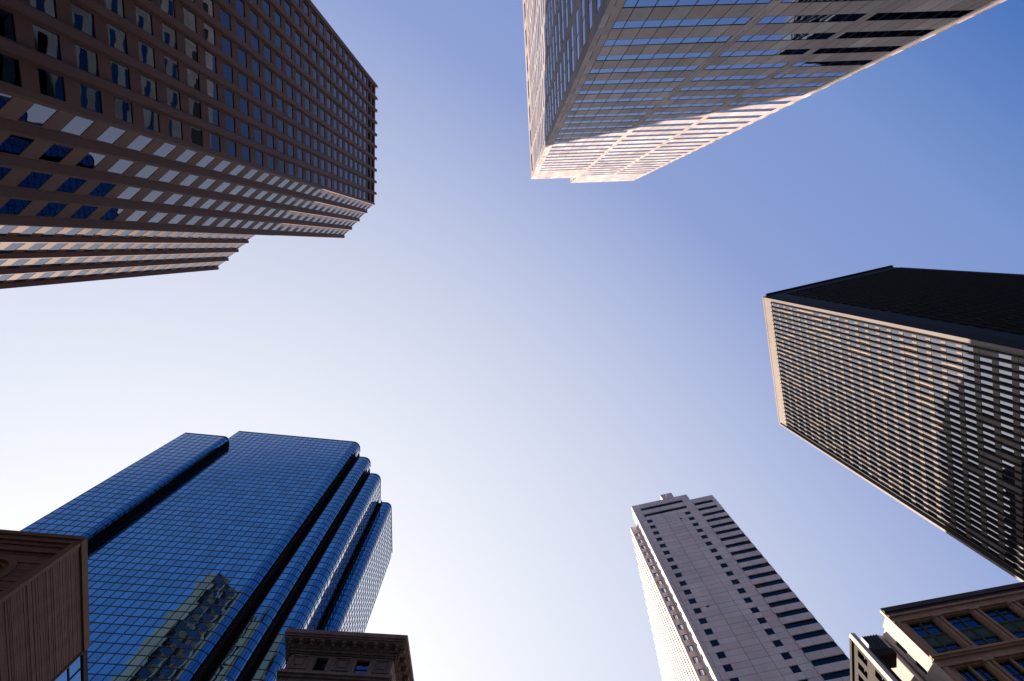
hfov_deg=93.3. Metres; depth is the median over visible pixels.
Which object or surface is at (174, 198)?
window
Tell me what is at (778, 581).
window
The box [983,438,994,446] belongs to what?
window
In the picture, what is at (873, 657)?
brick building
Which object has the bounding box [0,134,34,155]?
window
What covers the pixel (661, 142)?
window
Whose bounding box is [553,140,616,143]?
window
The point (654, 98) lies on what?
window
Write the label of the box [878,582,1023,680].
ornate building
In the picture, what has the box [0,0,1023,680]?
sky
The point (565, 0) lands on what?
window
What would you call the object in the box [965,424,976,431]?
window
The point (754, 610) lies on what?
window
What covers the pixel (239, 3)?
window
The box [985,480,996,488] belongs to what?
window
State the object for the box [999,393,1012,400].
window
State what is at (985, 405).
window
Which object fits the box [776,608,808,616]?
window
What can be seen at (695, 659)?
window
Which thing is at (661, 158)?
window
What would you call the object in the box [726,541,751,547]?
window
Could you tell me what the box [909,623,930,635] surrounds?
window
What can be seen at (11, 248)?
window
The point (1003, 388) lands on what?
window
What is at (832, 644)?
window
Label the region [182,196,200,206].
window
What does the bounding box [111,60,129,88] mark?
window
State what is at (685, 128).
window
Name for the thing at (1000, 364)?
window
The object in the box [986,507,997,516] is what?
window
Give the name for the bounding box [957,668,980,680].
window
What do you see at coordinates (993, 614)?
window
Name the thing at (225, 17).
window
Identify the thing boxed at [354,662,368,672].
window
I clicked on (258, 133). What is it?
window
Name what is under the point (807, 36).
window
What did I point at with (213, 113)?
window
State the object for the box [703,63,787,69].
window
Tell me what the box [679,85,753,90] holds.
window
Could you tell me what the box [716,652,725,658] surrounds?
window
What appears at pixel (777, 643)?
window
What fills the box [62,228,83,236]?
window
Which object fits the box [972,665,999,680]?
window
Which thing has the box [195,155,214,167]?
window
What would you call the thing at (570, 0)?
window
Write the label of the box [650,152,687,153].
window
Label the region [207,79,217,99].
window
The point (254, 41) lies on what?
window
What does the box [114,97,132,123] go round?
window
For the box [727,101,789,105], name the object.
window
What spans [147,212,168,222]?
window
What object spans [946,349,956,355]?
window
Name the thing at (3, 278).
window
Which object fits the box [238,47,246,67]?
window
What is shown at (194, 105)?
window
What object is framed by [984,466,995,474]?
window
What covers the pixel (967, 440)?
window
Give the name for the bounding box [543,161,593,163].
window
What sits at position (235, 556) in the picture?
glass tower
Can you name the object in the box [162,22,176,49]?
window
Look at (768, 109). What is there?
window
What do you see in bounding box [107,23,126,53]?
window
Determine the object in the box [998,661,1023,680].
window
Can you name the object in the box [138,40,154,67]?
window
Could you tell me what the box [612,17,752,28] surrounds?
window
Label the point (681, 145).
window
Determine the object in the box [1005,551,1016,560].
window
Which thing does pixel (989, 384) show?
window
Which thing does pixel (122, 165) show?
window
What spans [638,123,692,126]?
window
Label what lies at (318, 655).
stone building
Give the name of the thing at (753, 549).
window
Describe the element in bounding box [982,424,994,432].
window
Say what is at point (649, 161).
window
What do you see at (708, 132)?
window
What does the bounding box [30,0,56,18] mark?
window
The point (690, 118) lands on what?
window
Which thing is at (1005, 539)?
window
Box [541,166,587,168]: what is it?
window
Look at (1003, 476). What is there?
window
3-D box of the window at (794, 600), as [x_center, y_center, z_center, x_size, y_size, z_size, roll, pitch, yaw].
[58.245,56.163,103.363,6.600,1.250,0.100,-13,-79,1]
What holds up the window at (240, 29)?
in the office tower at (139, 138)
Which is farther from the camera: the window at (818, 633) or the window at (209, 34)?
the window at (818, 633)
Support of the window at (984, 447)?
in the office tower at (904, 386)
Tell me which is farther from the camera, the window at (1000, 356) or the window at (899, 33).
the window at (1000, 356)
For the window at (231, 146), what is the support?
in the office tower at (139, 138)
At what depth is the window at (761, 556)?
117.83 m
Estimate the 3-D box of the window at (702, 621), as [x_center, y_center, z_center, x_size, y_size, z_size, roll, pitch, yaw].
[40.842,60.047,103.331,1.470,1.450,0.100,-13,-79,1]
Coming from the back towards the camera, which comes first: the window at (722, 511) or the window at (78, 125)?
the window at (722, 511)
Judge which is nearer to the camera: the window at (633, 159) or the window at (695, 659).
the window at (695, 659)
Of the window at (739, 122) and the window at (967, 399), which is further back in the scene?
the window at (967, 399)
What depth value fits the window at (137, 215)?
63.69 m
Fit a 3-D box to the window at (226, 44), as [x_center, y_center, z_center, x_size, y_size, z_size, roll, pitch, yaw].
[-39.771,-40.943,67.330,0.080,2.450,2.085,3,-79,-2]
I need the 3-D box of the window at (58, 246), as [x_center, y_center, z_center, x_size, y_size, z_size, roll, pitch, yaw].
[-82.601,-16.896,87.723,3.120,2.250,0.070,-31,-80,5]
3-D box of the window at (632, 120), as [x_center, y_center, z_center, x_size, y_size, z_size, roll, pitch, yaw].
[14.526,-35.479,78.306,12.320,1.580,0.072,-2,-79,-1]
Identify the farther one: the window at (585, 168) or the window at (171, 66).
the window at (585, 168)
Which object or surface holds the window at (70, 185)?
in the office tower at (139, 138)
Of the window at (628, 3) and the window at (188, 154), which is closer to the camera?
the window at (628, 3)
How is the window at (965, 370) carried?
in the office tower at (904, 386)
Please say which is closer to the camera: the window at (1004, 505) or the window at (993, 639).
the window at (993, 639)
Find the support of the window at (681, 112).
in the office tower at (625, 90)
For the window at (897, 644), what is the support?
in the ornate building at (977, 635)
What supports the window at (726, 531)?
in the apartment tower at (724, 602)
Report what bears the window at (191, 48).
in the office tower at (139, 138)
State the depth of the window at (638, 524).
110.95 m
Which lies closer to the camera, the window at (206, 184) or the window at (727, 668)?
the window at (206, 184)
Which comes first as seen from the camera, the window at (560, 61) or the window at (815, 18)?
the window at (815, 18)
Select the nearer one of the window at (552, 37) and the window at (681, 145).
the window at (552, 37)
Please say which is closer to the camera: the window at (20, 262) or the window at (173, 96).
the window at (173, 96)
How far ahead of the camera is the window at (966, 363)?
104.98 m
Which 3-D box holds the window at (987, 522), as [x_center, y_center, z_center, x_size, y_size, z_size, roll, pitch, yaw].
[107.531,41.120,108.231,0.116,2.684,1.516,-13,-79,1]
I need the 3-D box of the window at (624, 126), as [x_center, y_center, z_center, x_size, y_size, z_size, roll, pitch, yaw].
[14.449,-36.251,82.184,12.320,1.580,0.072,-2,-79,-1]
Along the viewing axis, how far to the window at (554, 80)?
77.61 m
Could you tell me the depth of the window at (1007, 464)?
101.16 m
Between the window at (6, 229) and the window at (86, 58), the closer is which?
the window at (86, 58)
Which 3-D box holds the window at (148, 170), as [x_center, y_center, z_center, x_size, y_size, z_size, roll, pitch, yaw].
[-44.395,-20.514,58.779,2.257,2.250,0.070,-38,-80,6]
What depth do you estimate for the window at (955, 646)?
47.34 m
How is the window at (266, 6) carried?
in the office tower at (139, 138)
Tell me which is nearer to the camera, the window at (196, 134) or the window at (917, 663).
the window at (917, 663)
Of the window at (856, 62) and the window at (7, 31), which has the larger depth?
the window at (856, 62)
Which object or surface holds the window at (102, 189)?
in the office tower at (139, 138)
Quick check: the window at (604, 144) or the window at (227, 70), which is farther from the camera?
the window at (604, 144)
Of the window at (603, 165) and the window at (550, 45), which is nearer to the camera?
the window at (550, 45)
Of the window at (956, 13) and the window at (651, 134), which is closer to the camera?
the window at (956, 13)
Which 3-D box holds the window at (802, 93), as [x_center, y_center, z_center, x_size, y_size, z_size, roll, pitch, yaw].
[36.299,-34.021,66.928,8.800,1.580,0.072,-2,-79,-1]
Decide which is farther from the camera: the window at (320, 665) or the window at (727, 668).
the window at (727, 668)
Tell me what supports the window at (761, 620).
in the apartment tower at (724, 602)
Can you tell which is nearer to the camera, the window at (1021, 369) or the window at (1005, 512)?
the window at (1021, 369)
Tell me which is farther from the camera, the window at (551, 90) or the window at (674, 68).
the window at (551, 90)
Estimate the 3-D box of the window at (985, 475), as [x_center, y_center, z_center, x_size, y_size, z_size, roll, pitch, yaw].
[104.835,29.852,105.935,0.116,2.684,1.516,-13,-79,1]
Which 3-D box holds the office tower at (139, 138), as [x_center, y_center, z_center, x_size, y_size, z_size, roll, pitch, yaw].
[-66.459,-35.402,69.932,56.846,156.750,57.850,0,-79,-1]
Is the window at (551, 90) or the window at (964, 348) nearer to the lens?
the window at (551, 90)
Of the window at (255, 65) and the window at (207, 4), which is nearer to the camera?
the window at (207, 4)
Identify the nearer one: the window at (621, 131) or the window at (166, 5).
the window at (166, 5)
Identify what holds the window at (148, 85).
in the office tower at (139, 138)
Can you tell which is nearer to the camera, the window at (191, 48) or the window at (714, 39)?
the window at (714, 39)
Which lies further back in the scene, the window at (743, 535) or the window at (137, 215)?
the window at (743, 535)
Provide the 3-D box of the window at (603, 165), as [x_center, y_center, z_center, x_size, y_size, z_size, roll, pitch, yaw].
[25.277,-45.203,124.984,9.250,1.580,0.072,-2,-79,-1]
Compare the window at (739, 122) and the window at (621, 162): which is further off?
the window at (621, 162)
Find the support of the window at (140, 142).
in the office tower at (139, 138)
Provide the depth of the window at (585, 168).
129.03 m
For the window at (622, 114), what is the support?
in the office tower at (625, 90)
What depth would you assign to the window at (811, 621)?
97.71 m
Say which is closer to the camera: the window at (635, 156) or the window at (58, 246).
the window at (58, 246)
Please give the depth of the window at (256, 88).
76.01 m
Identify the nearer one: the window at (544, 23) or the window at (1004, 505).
the window at (544, 23)
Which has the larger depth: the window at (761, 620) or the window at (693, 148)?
the window at (693, 148)
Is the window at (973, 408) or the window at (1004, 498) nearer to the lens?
the window at (1004, 498)
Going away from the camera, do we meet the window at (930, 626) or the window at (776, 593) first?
the window at (930, 626)
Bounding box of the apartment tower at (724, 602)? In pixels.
[630,493,849,680]
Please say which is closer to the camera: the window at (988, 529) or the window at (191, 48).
the window at (191, 48)
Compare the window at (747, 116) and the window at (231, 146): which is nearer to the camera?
the window at (231, 146)
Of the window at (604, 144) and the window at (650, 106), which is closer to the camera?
the window at (650, 106)
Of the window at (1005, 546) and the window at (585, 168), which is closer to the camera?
the window at (1005, 546)
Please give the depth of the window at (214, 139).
66.00 m
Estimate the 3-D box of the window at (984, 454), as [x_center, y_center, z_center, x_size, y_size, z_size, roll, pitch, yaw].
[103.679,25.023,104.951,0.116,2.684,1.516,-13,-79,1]
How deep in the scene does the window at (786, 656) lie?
91.67 m
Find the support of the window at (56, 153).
in the office tower at (139, 138)
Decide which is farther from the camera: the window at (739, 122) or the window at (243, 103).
the window at (739, 122)
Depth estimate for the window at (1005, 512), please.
103.50 m
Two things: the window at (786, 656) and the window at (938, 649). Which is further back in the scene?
the window at (786, 656)
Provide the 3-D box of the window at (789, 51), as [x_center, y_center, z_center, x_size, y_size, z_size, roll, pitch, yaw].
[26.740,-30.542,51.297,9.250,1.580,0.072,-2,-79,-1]
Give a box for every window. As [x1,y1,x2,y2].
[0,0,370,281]
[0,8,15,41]
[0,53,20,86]
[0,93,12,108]
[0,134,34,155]
[0,167,12,180]
[0,199,31,214]
[0,225,17,235]
[0,243,24,252]
[0,274,14,282]
[7,259,29,267]
[16,171,52,188]
[17,226,41,235]
[18,103,57,125]
[23,243,47,252]
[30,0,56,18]
[33,24,60,60]
[35,202,67,216]
[38,68,64,101]
[38,144,73,162]
[41,227,63,236]
[46,243,67,251]
[55,177,86,192]
[60,116,95,135]
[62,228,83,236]
[69,205,97,218]
[71,2,94,37]
[75,43,98,75]
[75,152,106,168]
[79,83,101,113]
[88,182,116,196]
[96,126,126,144]
[99,208,124,220]
[105,0,124,18]
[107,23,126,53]
[107,159,134,173]
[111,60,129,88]
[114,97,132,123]
[117,187,141,199]
[125,210,147,221]
[126,135,153,151]
[134,165,159,178]
[135,5,152,34]
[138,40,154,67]
[141,74,156,100]
[142,190,163,202]
[143,108,159,132]
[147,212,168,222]
[152,142,176,157]
[158,170,180,182]
[160,0,174,17]
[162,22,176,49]
[163,193,183,204]
[164,55,178,79]
[166,86,180,110]
[167,214,186,223]
[168,117,182,139]
[175,149,197,162]
[179,174,199,186]
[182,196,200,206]
[183,6,195,31]
[185,37,197,61]
[187,67,199,90]
[189,97,200,118]
[190,126,202,146]
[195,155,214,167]
[198,178,216,189]
[203,0,213,17]
[204,22,214,45]
[205,50,216,73]
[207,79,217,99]
[208,106,218,125]
[210,133,219,151]
[213,160,231,171]
[220,7,230,30]
[222,35,231,56]
[223,62,232,82]
[224,88,233,107]
[225,114,234,132]
[227,140,235,156]
[229,165,245,175]
[236,0,244,16]
[237,22,245,42]
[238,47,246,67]
[239,72,247,91]
[240,97,247,114]
[241,121,248,138]
[242,145,249,161]
[250,9,257,28]
[251,34,258,52]
[252,58,259,76]
[253,82,260,99]
[254,105,260,121]
[255,128,261,143]
[255,150,262,165]
[263,0,269,16]
[263,21,270,39]
[313,660,327,670]
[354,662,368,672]
[540,168,585,170]
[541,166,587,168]
[542,164,590,165]
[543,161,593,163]
[544,23,545,55]
[545,158,596,160]
[546,13,547,47]
[546,155,600,157]
[548,2,549,38]
[548,56,549,86]
[548,152,603,154]
[549,96,550,126]
[550,45,551,79]
[550,148,607,150]
[551,0,552,25]
[551,90,553,119]
[551,144,612,147]
[552,37,554,73]
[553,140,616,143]
[554,80,555,114]
[555,24,556,63]
[555,135,622,139]
[557,71,558,107]
[558,12,559,53]
[558,130,626,134]
[559,61,561,100]
[560,125,633,129]
[561,0,563,43]
[563,52,565,92]
[563,119,640,123]
[565,0,567,29]
[567,39,569,82]
[567,113,646,117]
[570,0,571,15]
[570,105,655,110]
[571,23,573,73]
[574,97,664,102]
[576,8,578,61]
[578,88,674,94]
[582,0,584,46]
[583,78,685,84]
[589,0,591,31]
[589,65,698,73]
[592,165,626,166]
[595,51,715,60]
[595,162,631,163]
[598,159,636,161]
[601,156,640,158]
[603,36,731,45]
[605,153,645,155]
[608,150,650,152]
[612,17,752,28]
[613,146,656,148]
[616,142,662,145]
[622,0,771,7]
[622,138,669,140]
[626,134,675,136]
[632,128,685,131]
[635,161,668,162]
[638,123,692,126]
[638,524,709,671]
[640,158,674,159]
[641,501,678,510]
[644,506,686,516]
[645,117,702,120]
[645,155,681,156]
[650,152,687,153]
[652,110,713,114]
[654,148,695,150]
[659,145,701,147]
[660,103,724,107]
[666,141,709,143]
[669,95,737,99]
[672,136,719,139]
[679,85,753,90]
[680,132,727,134]
[682,634,688,640]
[687,645,694,651]
[688,599,696,603]
[689,127,737,129]
[691,75,768,80]
[692,656,699,662]
[693,608,701,613]
[696,500,712,504]
[697,121,749,124]
[698,505,716,510]
[698,618,707,623]
[698,669,705,675]
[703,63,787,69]
[703,510,725,514]
[704,629,712,634]
[706,115,761,118]
[706,516,730,521]
[710,640,718,646]
[711,522,735,527]
[716,108,775,112]
[716,528,740,534]
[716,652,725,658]
[718,49,810,56]
[720,534,745,540]
[723,664,733,671]
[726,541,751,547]
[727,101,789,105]
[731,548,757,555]
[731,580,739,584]
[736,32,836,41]
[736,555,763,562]
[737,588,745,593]
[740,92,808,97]
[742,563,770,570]
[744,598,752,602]
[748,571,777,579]
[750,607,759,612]
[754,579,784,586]
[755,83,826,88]
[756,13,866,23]
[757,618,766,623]
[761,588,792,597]
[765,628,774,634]
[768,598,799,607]
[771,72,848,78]
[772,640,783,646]
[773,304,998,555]
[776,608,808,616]
[780,0,868,2]
[781,652,791,659]
[784,619,818,628]
[790,665,801,672]
[791,60,872,66]
[792,630,827,640]
[801,642,837,652]
[811,654,848,665]
[812,46,900,53]
[821,669,849,679]
[836,29,935,38]
[860,664,867,676]
[865,10,973,20]
[896,642,906,654]
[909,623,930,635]
[916,662,926,674]
[921,621,943,633]
[932,645,947,652]
[945,342,955,348]
[945,616,968,628]
[945,643,962,650]
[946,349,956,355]
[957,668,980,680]
[958,614,982,626]
[962,346,972,352]
[962,353,973,359]
[962,360,973,367]
[963,368,973,374]
[963,375,974,381]
[963,382,974,389]
[964,389,974,396]
[964,396,975,403]
[964,403,975,410]
[965,411,975,417]
[965,417,976,425]
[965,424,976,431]
[966,431,976,438]
[966,438,977,446]
[971,638,987,645]
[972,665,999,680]
[979,357,991,364]
[980,365,991,371]
[980,372,992,379]
[980,380,992,387]
[981,387,992,394]
[981,395,992,402]
[981,402,993,409]
[982,409,993,417]
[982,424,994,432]
[982,431,994,439]
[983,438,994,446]
[983,445,994,453]
[983,452,995,460]
[983,609,1006,621]
[984,459,995,467]
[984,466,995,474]
[984,473,995,481]
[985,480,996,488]
[985,487,996,495]
[985,494,996,502]
[985,500,996,508]
[985,636,1002,642]
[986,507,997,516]
[986,514,997,522]
[986,520,997,529]
[987,527,998,536]
[995,607,1021,619]
[998,354,1011,361]
[998,361,1011,369]
[998,369,1011,377]
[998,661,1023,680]
[999,377,1011,384]
[999,385,1012,393]
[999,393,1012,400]
[999,400,1012,408]
[1000,408,1012,416]
[1000,416,1012,423]
[1000,423,1013,431]
[1000,430,1013,439]
[1001,445,1013,454]
[1001,453,1013,461]
[1001,460,1014,469]
[1002,467,1014,476]
[1002,475,1014,483]
[1002,482,1014,490]
[1003,489,1015,498]
[1003,496,1015,505]
[1003,503,1015,512]
[1003,510,1015,519]
[1003,517,1015,526]
[1004,524,1016,533]
[1004,531,1016,540]
[1004,537,1016,547]
[1004,544,1016,553]
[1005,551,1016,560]
[1005,558,1017,567]
[1012,631,1023,637]
[1014,658,1023,667]
[1018,366,1023,372]
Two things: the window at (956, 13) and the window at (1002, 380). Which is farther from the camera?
the window at (1002, 380)
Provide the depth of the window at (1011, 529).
104.04 m
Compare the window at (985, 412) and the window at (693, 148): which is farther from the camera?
the window at (693, 148)
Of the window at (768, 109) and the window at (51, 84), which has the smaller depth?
the window at (51, 84)
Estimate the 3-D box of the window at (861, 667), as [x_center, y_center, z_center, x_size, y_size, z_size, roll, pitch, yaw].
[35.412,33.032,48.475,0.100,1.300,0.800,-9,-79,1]
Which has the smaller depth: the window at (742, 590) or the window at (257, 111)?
the window at (257, 111)
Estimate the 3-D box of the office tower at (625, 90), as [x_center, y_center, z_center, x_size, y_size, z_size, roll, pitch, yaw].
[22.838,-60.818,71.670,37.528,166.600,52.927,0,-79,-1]
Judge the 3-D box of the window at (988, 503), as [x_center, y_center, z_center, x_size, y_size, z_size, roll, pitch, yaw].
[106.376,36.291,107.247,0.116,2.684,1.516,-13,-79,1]
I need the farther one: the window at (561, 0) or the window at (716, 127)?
the window at (716, 127)
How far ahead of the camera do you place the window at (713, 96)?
66.89 m
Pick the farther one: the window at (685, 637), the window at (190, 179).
the window at (685, 637)
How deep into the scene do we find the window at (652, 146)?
101.91 m
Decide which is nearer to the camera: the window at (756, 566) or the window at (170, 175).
the window at (170, 175)
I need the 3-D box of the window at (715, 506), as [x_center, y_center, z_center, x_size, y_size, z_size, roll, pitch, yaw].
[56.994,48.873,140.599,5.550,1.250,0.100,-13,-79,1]
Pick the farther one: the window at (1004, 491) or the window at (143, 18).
the window at (1004, 491)
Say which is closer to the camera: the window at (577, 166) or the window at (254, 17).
the window at (254, 17)
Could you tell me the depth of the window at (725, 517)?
135.03 m
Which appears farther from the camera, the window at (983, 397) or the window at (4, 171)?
the window at (983, 397)
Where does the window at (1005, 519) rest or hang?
in the office tower at (904, 386)
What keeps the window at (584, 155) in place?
in the office tower at (625, 90)
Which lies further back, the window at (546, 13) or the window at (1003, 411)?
the window at (1003, 411)
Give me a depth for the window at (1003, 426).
99.54 m
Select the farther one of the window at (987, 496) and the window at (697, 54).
the window at (987, 496)
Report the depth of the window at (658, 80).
58.99 m
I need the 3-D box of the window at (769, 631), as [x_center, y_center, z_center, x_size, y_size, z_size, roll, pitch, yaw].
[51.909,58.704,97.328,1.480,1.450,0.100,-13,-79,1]
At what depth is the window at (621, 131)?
86.16 m
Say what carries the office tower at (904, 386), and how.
on the ground
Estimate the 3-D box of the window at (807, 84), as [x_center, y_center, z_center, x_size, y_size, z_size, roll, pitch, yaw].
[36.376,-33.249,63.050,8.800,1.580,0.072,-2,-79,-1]
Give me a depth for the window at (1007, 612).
49.54 m
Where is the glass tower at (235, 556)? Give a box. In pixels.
[20,431,392,680]
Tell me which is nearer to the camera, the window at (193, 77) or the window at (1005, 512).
the window at (193, 77)
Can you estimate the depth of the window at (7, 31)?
38.10 m
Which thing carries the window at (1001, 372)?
in the office tower at (904, 386)
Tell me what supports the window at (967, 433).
in the office tower at (904, 386)
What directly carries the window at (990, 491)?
in the office tower at (904, 386)
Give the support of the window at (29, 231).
in the office tower at (139, 138)
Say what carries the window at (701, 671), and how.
in the apartment tower at (724, 602)
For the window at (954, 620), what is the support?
in the ornate building at (977, 635)
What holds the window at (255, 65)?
in the office tower at (139, 138)
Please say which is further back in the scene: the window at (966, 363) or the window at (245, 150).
the window at (966, 363)
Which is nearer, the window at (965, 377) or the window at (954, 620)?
the window at (954, 620)
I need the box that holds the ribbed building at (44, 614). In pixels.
[0,529,89,680]
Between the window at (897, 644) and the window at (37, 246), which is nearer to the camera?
the window at (897, 644)
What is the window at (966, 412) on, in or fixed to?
in the office tower at (904, 386)
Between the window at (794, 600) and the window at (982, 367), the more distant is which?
the window at (794, 600)
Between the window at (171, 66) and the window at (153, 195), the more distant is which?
the window at (153, 195)
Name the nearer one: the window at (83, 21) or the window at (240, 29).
the window at (83, 21)
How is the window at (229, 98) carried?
in the office tower at (139, 138)
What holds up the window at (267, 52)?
in the office tower at (139, 138)
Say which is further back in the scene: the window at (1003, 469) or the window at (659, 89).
the window at (1003, 469)
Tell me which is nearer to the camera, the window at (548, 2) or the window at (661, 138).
the window at (548, 2)
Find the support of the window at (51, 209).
in the office tower at (139, 138)
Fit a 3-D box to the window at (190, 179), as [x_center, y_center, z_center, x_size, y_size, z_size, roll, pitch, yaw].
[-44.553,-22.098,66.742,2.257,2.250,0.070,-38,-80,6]
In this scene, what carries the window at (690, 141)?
in the office tower at (625, 90)
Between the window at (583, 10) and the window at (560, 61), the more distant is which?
the window at (560, 61)
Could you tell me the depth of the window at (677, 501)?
147.04 m
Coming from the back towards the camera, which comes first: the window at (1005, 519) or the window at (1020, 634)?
the window at (1005, 519)
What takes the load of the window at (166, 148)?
in the office tower at (139, 138)
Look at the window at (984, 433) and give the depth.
103.99 m
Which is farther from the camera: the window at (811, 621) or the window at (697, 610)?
the window at (697, 610)
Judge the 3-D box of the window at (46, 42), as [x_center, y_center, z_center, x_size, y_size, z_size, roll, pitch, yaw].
[-39.869,-25.515,41.415,0.080,2.450,2.085,3,-79,-2]
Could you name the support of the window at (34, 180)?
in the office tower at (139, 138)
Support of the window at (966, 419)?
in the office tower at (904, 386)
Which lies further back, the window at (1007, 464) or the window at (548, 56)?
the window at (1007, 464)
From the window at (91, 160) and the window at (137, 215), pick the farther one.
the window at (137, 215)
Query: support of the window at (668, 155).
in the office tower at (625, 90)
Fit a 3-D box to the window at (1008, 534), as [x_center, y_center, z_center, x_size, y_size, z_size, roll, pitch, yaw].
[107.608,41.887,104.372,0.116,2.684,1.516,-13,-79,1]
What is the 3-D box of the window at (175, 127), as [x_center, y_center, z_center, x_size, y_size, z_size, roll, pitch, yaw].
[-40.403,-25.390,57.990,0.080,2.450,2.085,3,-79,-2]
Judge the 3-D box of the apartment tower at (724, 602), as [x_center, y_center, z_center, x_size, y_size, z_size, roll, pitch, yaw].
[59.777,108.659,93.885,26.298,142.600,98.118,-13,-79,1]
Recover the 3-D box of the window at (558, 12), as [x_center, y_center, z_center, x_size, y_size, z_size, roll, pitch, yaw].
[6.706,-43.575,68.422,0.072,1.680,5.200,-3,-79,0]
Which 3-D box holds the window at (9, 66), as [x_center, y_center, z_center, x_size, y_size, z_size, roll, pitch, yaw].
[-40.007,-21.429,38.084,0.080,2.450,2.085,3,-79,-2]
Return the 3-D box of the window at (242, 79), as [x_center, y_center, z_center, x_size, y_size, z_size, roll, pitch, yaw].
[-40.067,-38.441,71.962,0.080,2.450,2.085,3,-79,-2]
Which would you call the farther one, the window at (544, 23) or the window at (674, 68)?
the window at (544, 23)
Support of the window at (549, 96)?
in the office tower at (625, 90)
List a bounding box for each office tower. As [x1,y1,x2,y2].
[0,0,377,288]
[523,0,1005,182]
[762,265,1023,581]
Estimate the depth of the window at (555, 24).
72.47 m
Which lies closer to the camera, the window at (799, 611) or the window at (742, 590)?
the window at (799, 611)
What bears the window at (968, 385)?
in the office tower at (904, 386)
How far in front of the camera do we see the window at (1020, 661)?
44.75 m
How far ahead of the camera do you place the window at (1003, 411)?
98.86 m
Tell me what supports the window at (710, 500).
in the apartment tower at (724, 602)
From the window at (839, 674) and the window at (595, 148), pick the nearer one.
the window at (839, 674)
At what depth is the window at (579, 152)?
105.60 m
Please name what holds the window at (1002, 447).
in the office tower at (904, 386)
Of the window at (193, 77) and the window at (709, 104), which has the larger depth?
the window at (709, 104)
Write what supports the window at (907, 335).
in the office tower at (904, 386)
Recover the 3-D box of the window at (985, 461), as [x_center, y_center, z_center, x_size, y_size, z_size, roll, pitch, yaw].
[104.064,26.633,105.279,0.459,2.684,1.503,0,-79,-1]
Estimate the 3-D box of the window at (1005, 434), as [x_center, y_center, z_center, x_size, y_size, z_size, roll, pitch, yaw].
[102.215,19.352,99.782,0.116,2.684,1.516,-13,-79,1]
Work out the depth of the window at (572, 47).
58.17 m
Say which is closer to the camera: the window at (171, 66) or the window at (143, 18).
the window at (143, 18)
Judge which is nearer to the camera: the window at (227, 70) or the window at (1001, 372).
the window at (227, 70)
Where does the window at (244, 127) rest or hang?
in the office tower at (139, 138)
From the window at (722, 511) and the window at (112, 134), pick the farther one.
the window at (722, 511)
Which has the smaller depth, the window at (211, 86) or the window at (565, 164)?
the window at (211, 86)
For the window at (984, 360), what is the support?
in the office tower at (904, 386)
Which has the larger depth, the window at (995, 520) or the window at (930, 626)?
the window at (995, 520)
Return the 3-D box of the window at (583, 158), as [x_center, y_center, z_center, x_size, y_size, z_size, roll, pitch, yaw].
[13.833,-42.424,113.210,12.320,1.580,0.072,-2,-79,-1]
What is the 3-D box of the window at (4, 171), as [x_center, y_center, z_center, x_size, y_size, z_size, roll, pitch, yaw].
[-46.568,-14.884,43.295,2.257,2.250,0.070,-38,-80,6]
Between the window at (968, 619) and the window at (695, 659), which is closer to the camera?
the window at (968, 619)
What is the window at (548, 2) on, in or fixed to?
in the office tower at (625, 90)
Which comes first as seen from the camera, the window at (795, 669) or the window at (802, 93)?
the window at (802, 93)
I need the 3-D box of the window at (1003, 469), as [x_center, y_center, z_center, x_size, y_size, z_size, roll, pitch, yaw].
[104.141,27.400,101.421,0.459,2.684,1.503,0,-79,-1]
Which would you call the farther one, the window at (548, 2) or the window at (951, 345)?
the window at (951, 345)
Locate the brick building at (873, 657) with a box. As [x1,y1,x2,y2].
[849,633,901,680]
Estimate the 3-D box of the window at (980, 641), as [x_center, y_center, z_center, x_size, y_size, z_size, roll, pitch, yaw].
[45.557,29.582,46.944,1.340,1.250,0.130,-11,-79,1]
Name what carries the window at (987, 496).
in the office tower at (904, 386)
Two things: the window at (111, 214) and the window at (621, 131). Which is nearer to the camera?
the window at (111, 214)
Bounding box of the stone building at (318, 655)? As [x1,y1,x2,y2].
[277,628,413,680]
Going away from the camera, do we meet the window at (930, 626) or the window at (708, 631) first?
the window at (930, 626)
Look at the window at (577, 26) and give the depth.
54.28 m
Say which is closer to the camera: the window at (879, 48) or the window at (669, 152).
the window at (879, 48)
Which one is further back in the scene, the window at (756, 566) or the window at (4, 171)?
the window at (756, 566)
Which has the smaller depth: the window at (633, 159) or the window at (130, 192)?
the window at (130, 192)
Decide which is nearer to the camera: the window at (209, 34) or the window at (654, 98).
the window at (209, 34)
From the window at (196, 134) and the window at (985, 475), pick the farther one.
the window at (985, 475)
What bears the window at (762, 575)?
in the apartment tower at (724, 602)
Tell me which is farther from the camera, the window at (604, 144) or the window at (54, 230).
the window at (604, 144)
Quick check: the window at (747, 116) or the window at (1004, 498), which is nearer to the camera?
the window at (747, 116)
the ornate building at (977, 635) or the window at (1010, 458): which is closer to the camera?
the ornate building at (977, 635)
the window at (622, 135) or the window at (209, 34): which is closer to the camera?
the window at (209, 34)
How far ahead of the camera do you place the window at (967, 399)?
106.59 m
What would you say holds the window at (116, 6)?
in the office tower at (139, 138)
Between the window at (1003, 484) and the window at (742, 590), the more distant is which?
the window at (742, 590)
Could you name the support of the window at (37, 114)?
in the office tower at (139, 138)
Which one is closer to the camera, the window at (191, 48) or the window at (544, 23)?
the window at (191, 48)
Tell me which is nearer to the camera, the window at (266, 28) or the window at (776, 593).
the window at (266, 28)
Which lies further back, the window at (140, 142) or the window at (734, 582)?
the window at (734, 582)
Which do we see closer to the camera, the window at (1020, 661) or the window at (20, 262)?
the window at (1020, 661)

